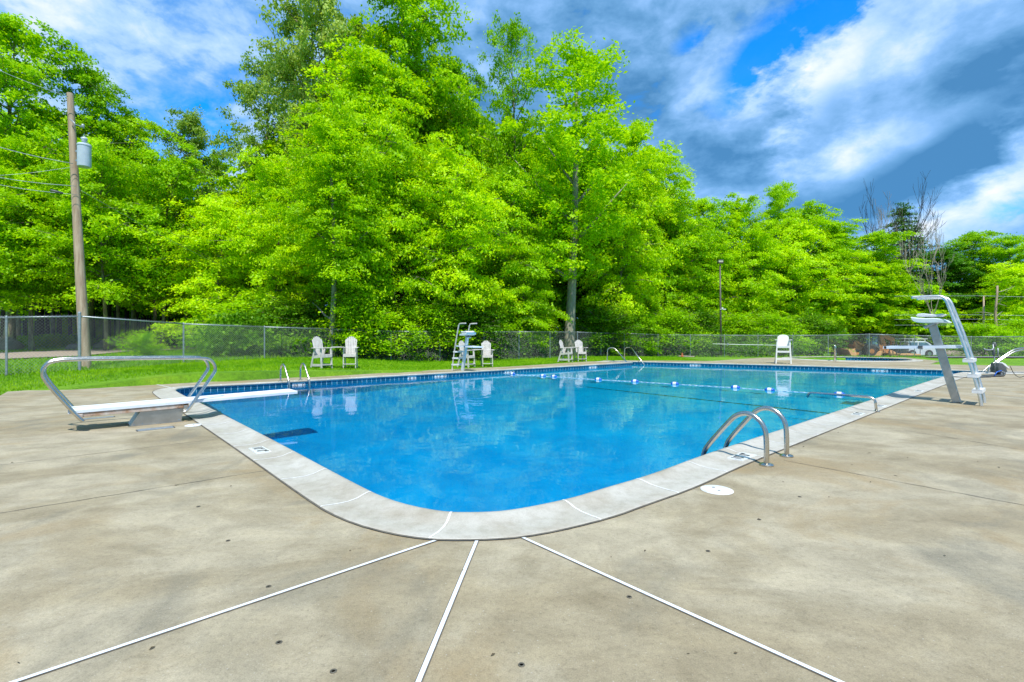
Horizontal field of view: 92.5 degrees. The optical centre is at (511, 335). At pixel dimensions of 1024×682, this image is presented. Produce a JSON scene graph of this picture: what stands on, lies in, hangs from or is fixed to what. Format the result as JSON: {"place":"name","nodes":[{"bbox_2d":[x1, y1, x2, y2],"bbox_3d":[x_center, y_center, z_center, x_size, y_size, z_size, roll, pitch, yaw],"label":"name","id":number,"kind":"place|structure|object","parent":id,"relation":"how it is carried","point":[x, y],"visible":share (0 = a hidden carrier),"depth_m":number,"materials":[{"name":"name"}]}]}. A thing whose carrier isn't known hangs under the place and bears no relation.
{"place":"outdoors","nodes":[
{"label":"outdoors","id":0,"kind":"place"},
{"bbox_2d":[0,346,192,358],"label":"gravel path","id":1,"kind":"structure","parent":0,"point":[59,353],"depth_m":22.01,"materials":[{"name":"beige gravel"}]},
{"bbox_2d":[93,338,588,354],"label":"forest floor","id":2,"kind":"structure","parent":0,"point":[184,344],"depth_m":32.91,"materials":[{"name":"green plant"}]},
{"bbox_2d":[16,304,20,335],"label":"forest tree","id":3,"kind":"object","parent":2,"relation":"on","point":[18,322],"visible":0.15,"depth_m":31.92,"materials":[{"name":"plant"}]},
{"bbox_2d":[35,286,44,339],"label":"forest tree","id":4,"kind":"object","parent":2,"relation":"on","point":[41,320],"visible":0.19,"depth_m":29.87,"materials":[{"name":"brown plant"}]},
{"bbox_2d":[50,303,55,334],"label":"forest tree","id":5,"kind":"object","parent":2,"relation":"on","point":[53,320],"visible":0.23,"depth_m":33.91,"materials":[{"name":"plant"}]},
{"bbox_2d":[107,299,111,336],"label":"forest tree","id":6,"kind":"object","parent":2,"relation":"on","point":[109,315],"visible":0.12,"depth_m":30.93,"materials":[{"name":"brown plant"}]},
{"bbox_2d":[0,357,1023,681],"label":"deck","id":7,"kind":"structure","parent":0,"point":[120,557],"depth_m":2.71,"materials":[{"name":"concrete"}]},
{"bbox_2d":[40,355,297,426],"bbox_3d":[-5.066,0.801,7.590,3.214,0.999,0.575,0,0,-42],"label":"diving board","id":8,"kind":"object","parent":7,"relation":"on","point":[158,411],"visible":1,"depth_m":7.17,"materials":[{"name":"white paint"}]},
{"bbox_2d":[451,323,482,370],"bbox_3d":[-1.615,0.431,17.740,0.538,1.760,1.255,0,0,-42],"label":"lifeguard stand","id":9,"kind":"object","parent":7,"relation":"on","point":[466,334],"visible":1,"depth_m":17.80,"materials":[{"name":"white plastic"}]},
{"bbox_2d":[700,485,733,494],"bbox_3d":[1.719,1.292,4.112,0.260,0.013,0.260,0,0,0],"label":"skimmer lid","id":10,"kind":"object","parent":7,"relation":"on","point":[717,489],"visible":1,"depth_m":4.10,"materials":[{"name":"white plastic"}]},
{"bbox_2d":[701,406,793,466],"bbox_3d":[2.523,1.539,5.316,0.677,1.522,0.785,0,0,-42],"label":"pool ladder","id":11,"kind":"object","parent":7,"relation":"on","point":[739,427],"visible":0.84,"depth_m":5.23,"materials":[{"name":"silver metal"}]},
{"bbox_2d":[774,335,791,363],"bbox_3d":[12.493,0.640,22.570,0.714,1.340,0.777,0,0,27],"label":"lifeguard chair","id":12,"kind":"object","parent":7,"relation":"on","point":[783,341],"visible":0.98,"depth_m":22.42,"materials":[{"name":"plastic"}]},
{"bbox_2d":[806,392,879,411],"bbox_3d":[5.849,1.168,8.709,0.100,0.268,1.128,0,0,-42],"label":"grab rail","id":13,"kind":"object","parent":7,"relation":"on","point":[851,395],"visible":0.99,"depth_m":8.61,"materials":[{"name":"silver metal"}]},
{"bbox_2d":[782,356,922,361],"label":"wading pool","id":14,"kind":"structure","parent":7,"relation":"in","point":[885,359],"depth_m":27.52,"materials":[{"name":"liquid"}]},
{"bbox_2d":[883,295,985,405],"bbox_3d":[8.338,0.265,9.715,0.640,2.095,1.494,0,0,-42],"label":"lifeguard stand","id":15,"kind":"object","parent":7,"relation":"on","point":[970,359],"visible":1,"depth_m":9.50,"materials":[{"name":"metal"}]},
{"bbox_2d":[980,342,1008,376],"bbox_3d":[15.091,0.754,15.422,1.098,1.089,0.314,0,0,-8],"label":"pool cleaner cart","id":16,"kind":"object","parent":7,"relation":"on","point":[998,368],"visible":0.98,"depth_m":15.40,"materials":[{"name":"grey plastic"}]},
{"bbox_2d":[982,347,1023,371],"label":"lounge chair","id":17,"kind":"object","parent":7,"relation":"on","point":[1007,354],"visible":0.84,"depth_m":17.18,"materials":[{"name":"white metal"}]},
{"bbox_2d":[0,345,1023,394],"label":"ground","id":18,"kind":"structure","parent":0,"point":[193,377],"depth_m":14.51,"materials":[{"name":"green plant"}]},
{"bbox_2d":[0,282,6,336],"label":"forest tree","id":19,"kind":"object","parent":18,"relation":"on","point":[3,313],"visible":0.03,"depth_m":28.84,"materials":[{"name":"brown plant"}]},
{"bbox_2d":[0,337,24,349],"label":"boulder","id":20,"kind":"object","parent":18,"relation":"on","point":[12,346],"visible":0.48,"depth_m":25.88,"materials":[{"name":"grey stone"}]},
{"bbox_2d":[0,165,93,320],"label":"maple tree","id":21,"kind":"object","parent":18,"relation":"on","point":[6,255],"visible":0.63,"depth_m":23.10,"materials":[{"name":"green plant"}]},
{"bbox_2d":[0,12,122,339],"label":"tall tree","id":22,"kind":"object","parent":18,"relation":"on","point":[23,37],"visible":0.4,"depth_m":26.68,"materials":[{"name":"green plant"}]},
{"bbox_2d":[0,125,146,350],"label":"maple tree","id":23,"kind":"object","parent":18,"relation":"on","point":[19,160],"visible":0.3,"depth_m":24.38,"materials":[{"name":"green plant"}]},
{"bbox_2d":[66,92,91,367],"bbox_3d":[-13.905,-3.328,15.781,1.071,9.055,0.382,0,0,23],"label":"utility pole","id":24,"kind":"object","parent":18,"relation":"on","point":[80,154],"visible":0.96,"depth_m":15.66,"materials":[{"name":"brown wood"}]},
{"bbox_2d":[11,49,154,345],"bbox_3d":[-25.150,-7.777,29.153,7.682,17.021,7.184,0,0,-27],"label":"tall tree","id":25,"kind":"object","parent":18,"relation":"on","point":[88,81],"visible":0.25,"depth_m":28.63,"materials":[{"name":"green plant"}]},
{"bbox_2d":[1,134,192,349],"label":"maple tree","id":26,"kind":"object","parent":18,"relation":"on","point":[105,166],"visible":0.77,"depth_m":23.56,"materials":[{"name":"green plant"}]},
{"bbox_2d":[99,336,136,347],"bbox_3d":[-22.534,0.543,28.116,2.125,0.969,1.256,0,0,11],"label":"boulder","id":27,"kind":"object","parent":18,"relation":"on","point":[111,339],"visible":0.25,"depth_m":27.61,"materials":[{"name":"green plant"}]},
{"bbox_2d":[116,268,119,336],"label":"forest tree","id":28,"kind":"object","parent":18,"relation":"on","point":[118,316],"visible":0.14,"depth_m":28.43,"materials":[{"name":"plant"}]},
{"bbox_2d":[91,113,179,334],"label":"tall tree","id":29,"kind":"object","parent":18,"relation":"on","point":[149,125],"visible":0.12,"depth_m":30.68,"materials":[{"name":"green plant"}]},
{"bbox_2d":[104,327,171,355],"bbox_3d":[-15.066,0.423,19.910,2.334,1.497,2.242,0,0,15],"label":"shrub","id":30,"kind":"object","parent":18,"relation":"on","point":[145,345],"visible":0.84,"depth_m":19.81,"materials":[{"name":"green plant"}]},
{"bbox_2d":[46,130,239,347],"bbox_3d":[-19.822,-5.131,27.052,8.258,11.814,9.191,0,0,37],"label":"maple tree","id":31,"kind":"object","parent":18,"relation":"on","point":[177,178],"visible":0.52,"depth_m":26.20,"materials":[{"name":"green plant"}]},
{"bbox_2d":[148,104,231,331],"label":"tall tree","id":32,"kind":"object","parent":18,"relation":"on","point":[192,125],"visible":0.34,"depth_m":36.00,"materials":[{"name":"green plant"}]},
{"bbox_2d":[185,148,235,209],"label":"tall tree","id":33,"kind":"object","parent":18,"relation":"on","point":[224,165],"visible":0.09,"depth_m":39.56,"materials":[{"name":"green plant"}]},
{"bbox_2d":[138,190,290,338],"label":"maple tree","id":34,"kind":"object","parent":18,"relation":"on","point":[218,212],"visible":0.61,"depth_m":25.20,"materials":[{"name":"green plant"}]},
{"bbox_2d":[162,293,280,352],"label":"sapling","id":35,"kind":"object","parent":18,"relation":"on","point":[229,305],"visible":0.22,"depth_m":23.20,"materials":[{"name":"green plant"}]},
{"bbox_2d":[175,145,327,322],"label":"maple tree","id":36,"kind":"object","parent":18,"relation":"on","point":[272,278],"visible":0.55,"depth_m":24.94,"materials":[{"name":"green plant"}]},
{"bbox_2d":[206,49,300,285],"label":"tall tree","id":37,"kind":"object","parent":18,"relation":"on","point":[258,113],"visible":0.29,"depth_m":31.82,"materials":[{"name":"green plant"}]},
{"bbox_2d":[222,286,338,346],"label":"sapling","id":38,"kind":"object","parent":18,"relation":"on","point":[298,310],"visible":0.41,"depth_m":22.95,"materials":[{"name":"green plant"}]},
{"bbox_2d":[229,0,372,318],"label":"tall tree","id":39,"kind":"object","parent":18,"relation":"on","point":[292,64],"visible":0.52,"depth_m":28.69,"materials":[{"name":"green plant"}]},
{"bbox_2d":[244,104,401,355],"bbox_3d":[-8.514,-4.692,22.692,7.313,11.429,6.974,0,0,-39],"label":"tree","id":40,"kind":"object","parent":18,"relation":"on","point":[332,135],"visible":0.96,"depth_m":21.83,"materials":[{"name":"green plant"}]},
{"bbox_2d":[310,336,358,368],"bbox_3d":[-6.072,0.595,16.940,1.628,1.125,0.880,0,0,-34],"label":"adirondack pair","id":41,"kind":"object","parent":18,"relation":"on","point":[319,351],"visible":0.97,"depth_m":16.87,"materials":[{"name":"plastic"}]},
{"bbox_2d":[0,356,707,394],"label":"lawn grass","id":42,"kind":"structure","parent":18,"relation":"on","point":[273,361],"depth_m":17.34,"materials":[{"name":"green plant"}]},
{"bbox_2d":[309,281,411,357],"bbox_3d":[-7.349,-0.440,23.117,4.560,4.164,4.195,0,0,34],"label":"bush","id":43,"kind":"object","parent":18,"relation":"on","point":[360,303],"visible":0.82,"depth_m":22.58,"materials":[{"name":"green plant"}]},
{"bbox_2d":[268,33,456,292],"bbox_3d":[-7.875,-7.690,27.904,11.338,17.592,10.912,0,0,-24],"label":"tall tree","id":44,"kind":"object","parent":18,"relation":"on","point":[355,60],"visible":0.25,"depth_m":26.49,"materials":[{"name":"green plant"}]},
{"bbox_2d":[285,77,443,332],"bbox_3d":[-7.512,-6.179,26.184,7.998,14.537,8.374,0,0,35],"label":"maple tree","id":45,"kind":"object","parent":18,"relation":"on","point":[360,106],"visible":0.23,"depth_m":24.53,"materials":[{"name":"green plant"}]},
{"bbox_2d":[321,297,440,358],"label":"sapling","id":46,"kind":"object","parent":18,"relation":"on","point":[388,342],"visible":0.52,"depth_m":23.95,"materials":[{"name":"green plant"}]},
{"bbox_2d":[321,109,494,357],"bbox_3d":[-5.959,-5.249,26.224,9.153,12.982,8.133,0,0,-28],"label":"maple tree","id":47,"kind":"object","parent":18,"relation":"on","point":[374,255],"visible":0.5,"depth_m":24.77,"materials":[{"name":"green plant"}]},
{"bbox_2d":[323,0,496,304],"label":"tall tree","id":48,"kind":"object","parent":18,"relation":"on","point":[401,41],"visible":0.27,"depth_m":30.41,"materials":[{"name":"green plant"}]},
{"bbox_2d":[17,300,816,358],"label":"undergrowth","id":49,"kind":"object","parent":18,"relation":"on","point":[237,318],"visible":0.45,"depth_m":22.69,"materials":[{"name":"green plant"}]},
{"bbox_2d":[374,295,483,359],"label":"sapling","id":50,"kind":"object","parent":18,"relation":"on","point":[425,312],"visible":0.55,"depth_m":24.93,"materials":[{"name":"plant"}]},
{"bbox_2d":[415,42,505,293],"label":"tall tree","id":51,"kind":"object","parent":18,"relation":"on","point":[456,114],"visible":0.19,"depth_m":32.87,"materials":[{"name":"green plant"}]},
{"bbox_2d":[393,130,539,357],"bbox_3d":[-2.998,-4.845,27.173,8.382,12.398,8.788,0,0,-30],"label":"maple tree","id":52,"kind":"object","parent":18,"relation":"on","point":[459,206],"visible":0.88,"depth_m":25.66,"materials":[{"name":"green plant"}]},
{"bbox_2d":[417,304,524,361],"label":"sapling","id":53,"kind":"object","parent":18,"relation":"on","point":[466,317],"visible":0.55,"depth_m":25.77,"materials":[{"name":"plant"}]},
{"bbox_2d":[457,341,492,367],"bbox_3d":[-1.470,0.781,20.494,1.628,1.125,0.880,0,0,-32],"label":"adirondack pair","id":54,"kind":"object","parent":18,"relation":"on","point":[487,354],"visible":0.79,"depth_m":20.45,"materials":[{"name":"plastic"}]},
{"bbox_2d":[0,61,1018,355],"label":"woodland","id":55,"kind":"object","parent":18,"relation":"on","point":[864,315],"visible":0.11,"depth_m":40.15,"materials":[{"name":"green plant"}]},
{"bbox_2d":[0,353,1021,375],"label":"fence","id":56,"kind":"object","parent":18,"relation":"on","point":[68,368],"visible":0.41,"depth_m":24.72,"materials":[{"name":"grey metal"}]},
{"bbox_2d":[441,158,582,352],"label":"maple tree","id":57,"kind":"object","parent":18,"relation":"on","point":[508,183],"visible":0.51,"depth_m":29.05,"materials":[{"name":"green plant"}]},
{"bbox_2d":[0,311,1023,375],"bbox_3d":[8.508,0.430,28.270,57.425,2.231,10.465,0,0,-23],"label":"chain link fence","id":58,"kind":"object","parent":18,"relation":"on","point":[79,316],"visible":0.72,"depth_m":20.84,"materials":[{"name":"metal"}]},
{"bbox_2d":[462,9,562,278],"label":"tall tree","id":59,"kind":"object","parent":18,"relation":"on","point":[515,35],"visible":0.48,"depth_m":34.53,"materials":[{"name":"green plant"}]},
{"bbox_2d":[473,289,556,357],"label":"sapling","id":60,"kind":"object","parent":18,"relation":"on","point":[505,327],"visible":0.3,"depth_m":27.81,"materials":[{"name":"green plant"}]},
{"bbox_2d":[486,232,573,357],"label":"maple tree","id":61,"kind":"object","parent":18,"relation":"on","point":[532,296],"visible":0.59,"depth_m":28.47,"materials":[{"name":"green plant"}]},
{"bbox_2d":[557,340,587,361],"bbox_3d":[3.054,0.781,24.490,1.628,1.125,0.880,0,0,-34],"label":"adirondack pair","id":62,"kind":"object","parent":18,"relation":"on","point":[578,343],"visible":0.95,"depth_m":24.46,"materials":[{"name":"plastic"}]},
{"bbox_2d":[491,26,682,356],"bbox_3d":[5.074,-8.657,30.429,12.506,20.072,11.950,0,0,0],"label":"tree","id":63,"kind":"object","parent":18,"relation":"on","point":[583,65],"visible":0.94,"depth_m":29.68,"materials":[{"name":"green plant"}]},
{"bbox_2d":[152,360,1023,540],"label":"swimming pool","id":64,"kind":"structure","parent":18,"relation":"in","point":[328,490],"depth_m":4.43,"materials":[{"name":"concrete"}]},
{"bbox_2d":[278,363,310,387],"bbox_3d":[-6.055,1.539,13.666,0.677,1.522,0.785,0,0,-44],"label":"pool ladder","id":65,"kind":"object","parent":64,"relation":"on","point":[283,364],"visible":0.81,"depth_m":13.68,"materials":[{"name":"silver metal"}]},
{"bbox_2d":[180,364,943,511],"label":"water","id":66,"kind":"structure","parent":64,"relation":"in","point":[487,442],"depth_m":8.04,"materials":[{"name":"blue liquid"}]},
{"bbox_2d":[504,372,844,393],"bbox_3d":[3.905,1.402,14.736,11.083,0.116,0.281,0,0,38],"label":"float rope","id":67,"kind":"object","parent":66,"relation":"on","point":[677,383],"visible":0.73,"depth_m":14.09,"materials":[{"name":"white plastic"}]},
{"bbox_2d":[555,295,653,355],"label":"sapling","id":68,"kind":"object","parent":18,"relation":"on","point":[597,319],"visible":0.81,"depth_m":32.34,"materials":[{"name":"plant"}]},
{"bbox_2d":[567,150,685,354],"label":"maple tree","id":69,"kind":"object","parent":18,"relation":"on","point":[609,293],"visible":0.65,"depth_m":34.65,"materials":[{"name":"green plant"}]},
{"bbox_2d":[583,115,685,354],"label":"tall tree","id":70,"kind":"object","parent":18,"relation":"on","point":[632,146],"visible":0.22,"depth_m":36.77,"materials":[{"name":"green plant"}]},
{"bbox_2d":[591,303,679,355],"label":"sapling","id":71,"kind":"object","parent":18,"relation":"on","point":[652,326],"visible":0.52,"depth_m":34.73,"materials":[{"name":"green plant"}]},
{"bbox_2d":[611,183,732,337],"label":"maple tree","id":72,"kind":"object","parent":18,"relation":"on","point":[699,272],"visible":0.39,"depth_m":39.17,"materials":[{"name":"green plant"}]},
{"bbox_2d":[636,145,710,325],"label":"tall tree","id":73,"kind":"object","parent":18,"relation":"on","point":[683,181],"visible":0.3,"depth_m":39.85,"materials":[{"name":"green plant"}]},
{"bbox_2d":[642,296,718,356],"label":"sapling","id":74,"kind":"object","parent":18,"relation":"on","point":[672,318],"visible":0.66,"depth_m":36.15,"materials":[{"name":"green plant"}]},
{"bbox_2d":[667,305,744,356],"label":"sapling","id":75,"kind":"object","parent":18,"relation":"on","point":[704,320],"visible":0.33,"depth_m":38.08,"materials":[{"name":"green plant"}]},
{"bbox_2d":[657,209,765,330],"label":"maple tree","id":76,"kind":"object","parent":18,"relation":"on","point":[724,275],"visible":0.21,"depth_m":41.98,"materials":[{"name":"green plant"}]},
{"bbox_2d":[673,195,751,325],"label":"tall tree","id":77,"kind":"object","parent":18,"relation":"on","point":[709,207],"visible":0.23,"depth_m":43.14,"materials":[{"name":"green plant"}]},
{"bbox_2d":[716,260,725,355],"bbox_3d":[15.391,-1.940,36.000,0.596,7.194,0.380,0,0,0],"label":"lamp post","id":78,"kind":"object","parent":18,"relation":"on","point":[719,262],"visible":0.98,"depth_m":35.94,"materials":[{"name":"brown metal"}]},
{"bbox_2d":[715,302,777,356],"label":"sapling","id":79,"kind":"object","parent":18,"relation":"on","point":[740,320],"visible":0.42,"depth_m":39.53,"materials":[{"name":"green plant"}]},
{"bbox_2d":[715,192,791,302],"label":"tall tree","id":80,"kind":"object","parent":18,"relation":"on","point":[736,218],"visible":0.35,"depth_m":45.27,"materials":[{"name":"green plant"}]},
{"bbox_2d":[705,218,805,339],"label":"maple tree","id":81,"kind":"object","parent":18,"relation":"on","point":[753,237],"visible":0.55,"depth_m":42.60,"materials":[{"name":"green plant"}]},
{"bbox_2d":[740,309,816,356],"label":"sapling","id":82,"kind":"object","parent":18,"relation":"on","point":[782,324],"visible":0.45,"depth_m":38.08,"materials":[{"name":"green plant"}]},
{"bbox_2d":[753,179,807,296],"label":"tall tree","id":83,"kind":"object","parent":18,"relation":"on","point":[778,194],"visible":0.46,"depth_m":47.12,"materials":[{"name":"green plant"}]},
{"bbox_2d":[756,212,876,351],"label":"maple tree","id":84,"kind":"object","parent":18,"relation":"on","point":[797,272],"visible":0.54,"depth_m":45.24,"materials":[{"name":"green plant"}]},
{"bbox_2d":[777,305,856,355],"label":"sapling","id":85,"kind":"object","parent":18,"relation":"on","point":[815,321],"visible":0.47,"depth_m":40.24,"materials":[{"name":"green plant"}]},
{"bbox_2d":[764,199,877,320],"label":"tall tree","id":86,"kind":"object","parent":18,"relation":"on","point":[809,211],"visible":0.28,"depth_m":48.20,"materials":[{"name":"green plant"}]},
{"bbox_2d":[792,219,894,355],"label":"tall tree","id":87,"kind":"object","parent":18,"relation":"on","point":[849,261],"visible":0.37,"depth_m":48.03,"materials":[{"name":"green plant"}]},
{"bbox_2d":[840,229,932,337],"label":"tall tree","id":88,"kind":"object","parent":18,"relation":"on","point":[878,240],"visible":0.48,"depth_m":50.12,"materials":[{"name":"green plant"}]},
{"bbox_2d":[855,178,930,273],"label":"bare tree","id":89,"kind":"object","parent":18,"relation":"on","point":[865,226],"visible":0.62,"depth_m":55.85,"materials":[{"name":"grey plant"}]},
{"bbox_2d":[855,170,944,274],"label":"bare tree","id":90,"kind":"object","parent":18,"relation":"on","point":[915,218],"visible":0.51,"depth_m":52.94,"materials":[{"name":"grey plant"}]},
{"bbox_2d":[866,192,935,274],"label":"bare tree","id":91,"kind":"object","parent":18,"relation":"on","point":[881,218],"visible":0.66,"depth_m":56.62,"materials":[{"name":"plant"}]},
{"bbox_2d":[876,202,941,284],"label":"pine tree","id":92,"kind":"object","parent":18,"relation":"on","point":[902,226],"visible":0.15,"depth_m":60.17,"materials":[{"name":"green plant"}]},
{"bbox_2d":[875,264,967,354],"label":"maple tree","id":93,"kind":"object","parent":18,"relation":"on","point":[922,305],"visible":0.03,"depth_m":51.78,"materials":[{"name":"green plant"}]},
{"bbox_2d":[899,216,954,355],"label":"bare tree","id":94,"kind":"object","parent":18,"relation":"on","point":[925,268],"visible":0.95,"depth_m":43.45,"materials":[{"name":"grey plant"}]},
{"bbox_2d":[902,242,996,332],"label":"tall tree","id":95,"kind":"object","parent":18,"relation":"on","point":[965,271],"visible":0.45,"depth_m":54.07,"materials":[{"name":"green plant"}]},
{"bbox_2d":[934,229,1015,350],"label":"tall tree","id":96,"kind":"object","parent":18,"relation":"on","point":[971,239],"visible":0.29,"depth_m":55.19,"materials":[{"name":"green plant"}]},
{"bbox_2d":[929,320,1023,355],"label":"bush","id":97,"kind":"object","parent":18,"relation":"on","point":[985,329],"visible":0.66,"depth_m":37.46,"materials":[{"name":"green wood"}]},
{"bbox_2d":[957,260,1023,352],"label":"maple tree","id":98,"kind":"object","parent":18,"relation":"on","point":[1013,306],"visible":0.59,"depth_m":45.79,"materials":[{"name":"green plant"}]},
{"bbox_2d":[960,316,1023,355],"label":"sapling","id":99,"kind":"object","parent":18,"relation":"on","point":[1019,324],"visible":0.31,"depth_m":38.17,"materials":[{"name":"green plant"}]},
{"bbox_2d":[973,286,1014,354],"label":"dead tree","id":100,"kind":"object","parent":18,"relation":"on","point":[995,308],"visible":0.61,"depth_m":38.94,"materials":[{"name":"plant"}]},
{"bbox_2d":[965,232,1023,353],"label":"tall tree","id":101,"kind":"object","parent":18,"relation":"on","point":[1004,252],"visible":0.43,"depth_m":52.53,"materials":[{"name":"green plant"}]},
{"bbox_2d":[0,0,1023,293],"label":"sky","id":102,"kind":"structure","parent":0,"point":[827,98],"materials":[{"name":"blue"}]},
{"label":"vehicle yard","id":103,"kind":"structure","parent":0,"visible":0},
{"bbox_2d":[837,333,898,355],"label":"backhoe loader","id":104,"kind":"object","parent":103,"relation":"on","point":[862,351],"visible":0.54,"depth_m":49.38,"materials":[{"name":"orange metal"}]},
{"bbox_2d":[889,341,920,356],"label":"flat trailer","id":105,"kind":"object","parent":103,"relation":"on","point":[904,354],"visible":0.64,"depth_m":47.22,"materials":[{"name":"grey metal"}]},
{"bbox_2d":[896,338,945,355],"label":"pickup truck","id":106,"kind":"object","parent":103,"relation":"on","point":[932,351],"visible":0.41,"depth_m":49.10,"materials":[{"name":"white metal"}]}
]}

